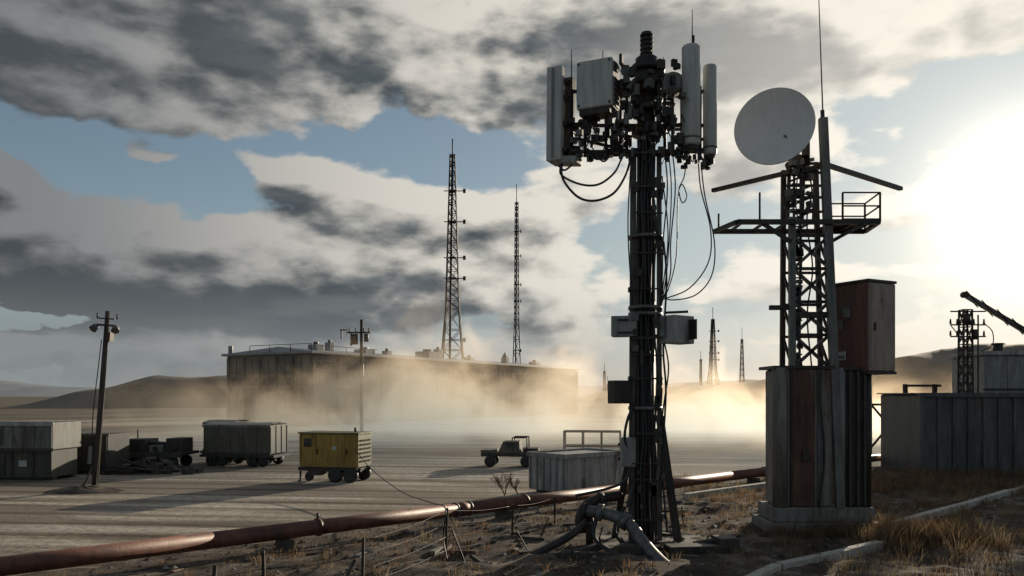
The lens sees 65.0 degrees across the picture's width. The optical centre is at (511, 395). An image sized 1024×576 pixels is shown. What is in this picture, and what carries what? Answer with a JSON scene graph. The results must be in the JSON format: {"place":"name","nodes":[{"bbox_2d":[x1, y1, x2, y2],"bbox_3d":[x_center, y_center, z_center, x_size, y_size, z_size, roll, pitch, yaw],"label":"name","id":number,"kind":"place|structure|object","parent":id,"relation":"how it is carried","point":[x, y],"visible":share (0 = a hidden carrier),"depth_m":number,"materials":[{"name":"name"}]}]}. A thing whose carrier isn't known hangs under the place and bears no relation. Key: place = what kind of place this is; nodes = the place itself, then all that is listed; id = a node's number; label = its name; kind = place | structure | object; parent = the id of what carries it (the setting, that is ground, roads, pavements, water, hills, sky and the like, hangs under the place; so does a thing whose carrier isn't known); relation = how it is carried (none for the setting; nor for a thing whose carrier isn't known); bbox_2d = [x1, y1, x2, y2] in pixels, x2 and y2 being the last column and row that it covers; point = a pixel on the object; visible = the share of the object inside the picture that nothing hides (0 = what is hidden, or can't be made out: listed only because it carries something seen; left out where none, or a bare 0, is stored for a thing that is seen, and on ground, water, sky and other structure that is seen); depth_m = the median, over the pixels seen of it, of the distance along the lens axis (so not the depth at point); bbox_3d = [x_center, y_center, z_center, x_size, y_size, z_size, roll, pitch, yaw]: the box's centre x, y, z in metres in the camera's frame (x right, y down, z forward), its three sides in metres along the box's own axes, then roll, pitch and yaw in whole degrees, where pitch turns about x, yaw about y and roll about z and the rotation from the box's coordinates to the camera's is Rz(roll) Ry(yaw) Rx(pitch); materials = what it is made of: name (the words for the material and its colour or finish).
{"place":"outdoors","nodes":[
{"label":"outdoors","id":0,"kind":"place"},
{"bbox_2d":[0,380,98,396],"bbox_3d":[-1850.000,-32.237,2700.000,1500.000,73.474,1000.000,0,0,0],"label":"distant mountain","id":1,"kind":"structure","parent":0,"point":[13,389],"depth_m":2467.94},
{"bbox_2d":[2,375,226,407],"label":"mound hill","id":2,"kind":"structure","parent":0,"point":[158,391],"depth_m":273.15,"materials":[{"name":"brown soil"}]},
{"bbox_2d":[0,418,880,575],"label":"dusty yard","id":3,"kind":"structure","parent":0,"point":[439,462],"depth_m":39.02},
{"bbox_2d":[0,421,80,479],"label":"site container","id":4,"kind":"object","parent":3,"relation":"on","point":[38,450],"visible":1,"depth_m":39.34,"materials":[{"name":"grey metal"}]},
{"bbox_2d":[44,485,124,493],"bbox_3d":[-18.600,4.054,35.000,3.400,0.280,2.000,0,0,0],"label":"soil mound","id":5,"kind":"object","parent":3,"relation":"on","point":[92,489],"visible":1,"depth_m":34.51,"materials":[{"name":"soil"}]},
{"bbox_2d":[68,311,118,487],"bbox_3d":[-17.824,0.334,35.251,2.986,8.131,1.104,0,0,11],"label":"utility pole","id":6,"kind":"object","parent":5,"relation":"on","point":[108,336],"visible":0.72,"depth_m":35.48,"materials":[{"name":"wood"}]},
{"bbox_2d":[77,432,128,472],"bbox_3d":[-22.652,3.130,43.963,2.500,2.140,2.280,0,0,3],"label":"site container","id":7,"kind":"object","parent":3,"relation":"on","point":[114,448],"visible":0.48,"depth_m":42.93,"materials":[{"name":"grey metal"}]},
{"bbox_2d":[77,456,203,474],"bbox_3d":[-20.301,3.876,43.689,7.082,1.152,3.339,0,0,0],"label":"scrap heap","id":8,"kind":"object","parent":3,"relation":"on","point":[153,465],"visible":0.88,"depth_m":42.77,"materials":[{"name":"metal"}]},
{"bbox_2d":[129,429,198,465],"bbox_3d":[-21.751,3.098,46.990,6.100,2.196,2.240,0,0,4],"label":"flatbed trailer","id":9,"kind":"object","parent":3,"relation":"on","point":[175,448],"visible":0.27,"depth_m":46.15,"materials":[{"name":"green paint"}]},
{"bbox_2d":[200,420,247,457],"bbox_3d":[-17.903,2.868,50.485,2.500,2.656,2.090,0,0,10],"label":"cargo trailer","id":10,"kind":"object","parent":3,"relation":"on","point":[207,421],"visible":0.12,"depth_m":49.78,"materials":[{"name":"grey paint"}]},
{"bbox_2d":[199,422,291,466],"bbox_3d":[-15.953,2.899,48.185,4.700,2.594,2.390,0,0,10],"label":"cargo trailer","id":11,"kind":"object","parent":3,"relation":"on","point":[261,444],"visible":1,"depth_m":47.16,"materials":[{"name":"green paint"}]},
{"bbox_2d":[298,427,372,482],"bbox_3d":[-8.694,2.890,39.429,3.300,2.620,1.764,0,0,14],"label":"yellow generator trailer","id":12,"kind":"object","parent":3,"relation":"on","point":[334,456],"visible":0.99,"depth_m":38.71,"materials":[{"name":"paint"}]},
{"bbox_2d":[355,449,447,560],"bbox_3d":[-4.323,3.298,29.334,0.613,1.630,19.654,0,0,-18],"label":"power cable","id":13,"kind":"object","parent":12,"relation":"attached to","point":[419,499],"visible":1,"depth_m":24.27,"materials":[{"name":"black rubber"}]},
{"bbox_2d":[121,496,555,575],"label":"wire fence","id":14,"kind":"object","parent":3,"relation":"on","point":[263,566],"visible":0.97,"depth_m":16.91,"materials":[{"name":"metal"}]},
{"bbox_2d":[340,319,369,430],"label":"utility pole","id":15,"kind":"object","parent":3,"relation":"on","point":[354,339],"visible":0.94,"depth_m":78.84,"materials":[{"name":"metal"}]},
{"bbox_2d":[0,454,880,575],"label":"pipeline","id":16,"kind":"object","parent":3,"relation":"on","point":[281,535],"visible":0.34,"depth_m":21.73,"materials":[{"name":"metal"}]},
{"bbox_2d":[491,473,511,495],"bbox_3d":[-0.403,3.699,33.664,1.078,1.018,0.797,0,0,14],"label":"dry shrub","id":17,"kind":"object","parent":3,"relation":"on","point":[501,478],"visible":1,"depth_m":33.58,"materials":[{"name":"brown plant"}]},
{"bbox_2d":[481,436,539,466],"bbox_3d":[0.017,3.318,47.491,3.536,1.755,1.694,0,0,6],"label":"flatbed truck","id":18,"kind":"object","parent":3,"relation":"on","point":[511,448],"visible":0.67,"depth_m":46.78,"materials":[{"name":"green paint"}]},
{"bbox_2d":[506,478,519,493],"bbox_3d":[0.048,3.839,33.934,0.645,0.738,0.702,0,0,0],"label":"dry shrub","id":19,"kind":"object","parent":3,"relation":"on","point":[515,486],"visible":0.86,"depth_m":33.90,"materials":[{"name":"brown plant"}]},
{"bbox_2d":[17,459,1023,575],"bbox_3d":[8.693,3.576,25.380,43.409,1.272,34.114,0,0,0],"label":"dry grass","id":20,"kind":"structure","parent":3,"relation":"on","point":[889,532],"depth_m":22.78,"materials":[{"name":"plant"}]},
{"bbox_2d":[526,448,622,492],"bbox_3d":[2.850,3.330,35.400,3.860,1.740,2.360,0,0,-42],"label":"metal storage bin","id":21,"kind":"object","parent":3,"relation":"on","point":[563,469],"visible":0.81,"depth_m":34.39,"materials":[{"name":"grey metal"}]},
{"bbox_2d":[563,430,620,449],"bbox_3d":[6.100,3.440,61.000,4.340,1.520,1.340,0,0,8],"label":"steel frame rack","id":22,"kind":"object","parent":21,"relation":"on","point":[601,445],"visible":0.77,"depth_m":60.45,"materials":[{"name":"grey metal"}]},
{"bbox_2d":[531,10,739,561],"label":"cell tower","id":23,"kind":"structure","parent":3,"relation":"on","point":[602,91],"depth_m":22.12,"materials":[{"name":"metal"}]},
{"bbox_2d":[683,482,765,499],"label":"concrete kerb","id":24,"kind":"structure","parent":3,"relation":"on","point":[756,486],"depth_m":33.15,"materials":[{"name":"grey concrete"}]},
{"bbox_2d":[711,0,902,532],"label":"satellite dish tower","id":25,"kind":"structure","parent":3,"relation":"on","point":[819,440],"depth_m":23.89,"materials":[{"name":"metal"}]},
{"bbox_2d":[835,278,896,374],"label":"equipment cabinet","id":26,"kind":"structure","parent":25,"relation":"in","point":[850,302],"depth_m":24.00,"materials":[{"name":"grey metal"}]},
{"bbox_2d":[745,540,883,575],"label":"pipe","id":27,"kind":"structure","parent":3,"relation":"on","point":[771,568],"depth_m":19.65,"materials":[{"name":"grey metal"}]},
{"bbox_2d":[872,384,940,447],"bbox_3d":[23.136,1.750,50.922,8.332,4.900,0.365,0,0,-2],"label":"braced steel frame","id":28,"kind":"object","parent":3,"relation":"on","point":[933,386],"visible":0.22,"depth_m":50.95,"materials":[{"name":"black metal"}]},
{"bbox_2d":[920,514,946,525],"bbox_3d":[12.084,3.808,22.982,0.787,0.798,0.642,0,0,-40],"label":"dry shrub","id":29,"kind":"object","parent":3,"relation":"on","point":[933,519],"visible":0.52,"depth_m":23.08,"materials":[{"name":"brown plant"}]},
{"bbox_2d":[877,393,1023,474],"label":"corrugated shed","id":30,"kind":"object","parent":3,"relation":"on","point":[943,431],"visible":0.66,"depth_m":41.30,"materials":[{"name":"grey metal"}]},
{"bbox_2d":[897,485,1022,524],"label":"concrete kerb","id":31,"kind":"structure","parent":3,"relation":"on","point":[977,500],"depth_m":28.45,"materials":[{"name":"grey concrete"}]},
{"bbox_2d":[949,309,993,392],"bbox_3d":[27.467,-0.456,47.929,2.674,9.334,0.852,0,0,0],"label":"substation pylon","id":32,"kind":"object","parent":3,"relation":"on","point":[967,320],"visible":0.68,"depth_m":47.95,"materials":[{"name":"metal"}]},
{"bbox_2d":[948,343,1023,392],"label":"site hut","id":33,"kind":"object","parent":3,"relation":"on","point":[1001,370],"visible":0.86,"depth_m":48.38,"materials":[{"name":"grey paint"}]},
{"bbox_2d":[960,291,1023,334],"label":"crane","id":34,"kind":"object","parent":3,"relation":"on","point":[991,311],"visible":1,"depth_m":51.86,"materials":[{"name":"metal"}]},
{"bbox_2d":[0,396,880,419],"bbox_3d":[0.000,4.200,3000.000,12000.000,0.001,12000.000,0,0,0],"label":"ground","id":35,"kind":"structure","parent":0,"point":[583,412],"depth_m":194.01,"materials":[{"name":"soil"}]},
{"bbox_2d":[227,354,575,425],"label":"walls","id":36,"kind":"structure","parent":35,"relation":"on","point":[328,398],"depth_m":124.50,"materials":[{"name":"grey metal"}]},
{"bbox_2d":[221,347,579,369],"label":"roof","id":37,"kind":"structure","parent":36,"relation":"on","point":[278,350],"depth_m":120.44,"materials":[{"name":"metal"}]},
{"bbox_2d":[228,340,539,365],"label":"roof equipment","id":38,"kind":"object","parent":37,"relation":"on","point":[437,352],"visible":0.84,"depth_m":134.04,"materials":[{"name":"grey metal"}]},
{"bbox_2d":[227,356,577,425],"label":"pilasters","id":39,"kind":"object","parent":36,"relation":"attached to","point":[339,389],"visible":0.88,"depth_m":119.73,"materials":[{"name":"beige concrete"}]},
{"bbox_2d":[232,362,575,385],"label":"windows","id":40,"kind":"structure","parent":36,"relation":"attached to","point":[366,367],"depth_m":121.48,"materials":[{"name":"glass"}]},
{"bbox_2d":[364,395,534,422],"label":"doors","id":41,"kind":"structure","parent":36,"relation":"attached to","point":[372,414],"depth_m":141.11,"materials":[{"name":"beige metal"}]},
{"bbox_2d":[441,139,465,359],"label":"radio mast","id":42,"kind":"object","parent":35,"relation":"on","point":[452,190],"visible":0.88,"depth_m":199.73,"materials":[{"name":"metal"}]},
{"bbox_2d":[513,184,520,363],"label":"radio mast","id":43,"kind":"object","parent":35,"relation":"on","point":[516,271],"visible":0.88,"depth_m":261.33,"materials":[{"name":"metal"}]},
{"bbox_2d":[603,363,605,390],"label":"radio mast","id":44,"kind":"object","parent":35,"relation":"on","point":[604,375],"visible":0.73,"depth_m":399.43,"materials":[{"name":"metal"}]},
{"bbox_2d":[699,351,701,385],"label":"radio mast","id":45,"kind":"object","parent":35,"relation":"on","point":[700,371],"visible":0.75,"depth_m":400.05,"materials":[{"name":"metal"}]},
{"bbox_2d":[706,307,718,385],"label":"radio mast","id":46,"kind":"object","parent":35,"relation":"on","point":[711,355],"visible":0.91,"depth_m":399.71,"materials":[{"name":"metal"}]},
{"bbox_2d":[739,339,744,382],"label":"radio mast","id":47,"kind":"object","parent":35,"relation":"on","point":[741,353],"visible":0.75,"depth_m":399.81,"materials":[{"name":"metal"}]},
{"bbox_2d":[0,0,1023,387],"label":"sky","id":48,"kind":"structure","parent":0,"point":[207,176],"materials":[{"name":"grey"}]},
{"bbox_2d":[18,461,1023,575],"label":"gravel bank","id":49,"kind":"structure","parent":0,"point":[493,556],"depth_m":20.65,"materials":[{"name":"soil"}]},
{"bbox_2d":[169,490,930,575],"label":"scrap debris","id":50,"kind":"object","parent":49,"relation":"on","point":[433,551],"visible":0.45,"depth_m":20.75,"materials":[{"name":"metal"}]},
{"bbox_2d":[578,379,755,395],"bbox_3d":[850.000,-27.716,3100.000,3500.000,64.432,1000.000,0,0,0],"label":"distant mountain","id":51,"kind":"structure","parent":0,"point":[584,390],"depth_m":2926.25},
{"bbox_2d":[578,343,1023,405],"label":"scrub hill","id":52,"kind":"structure","parent":0,"point":[931,368],"depth_m":337.87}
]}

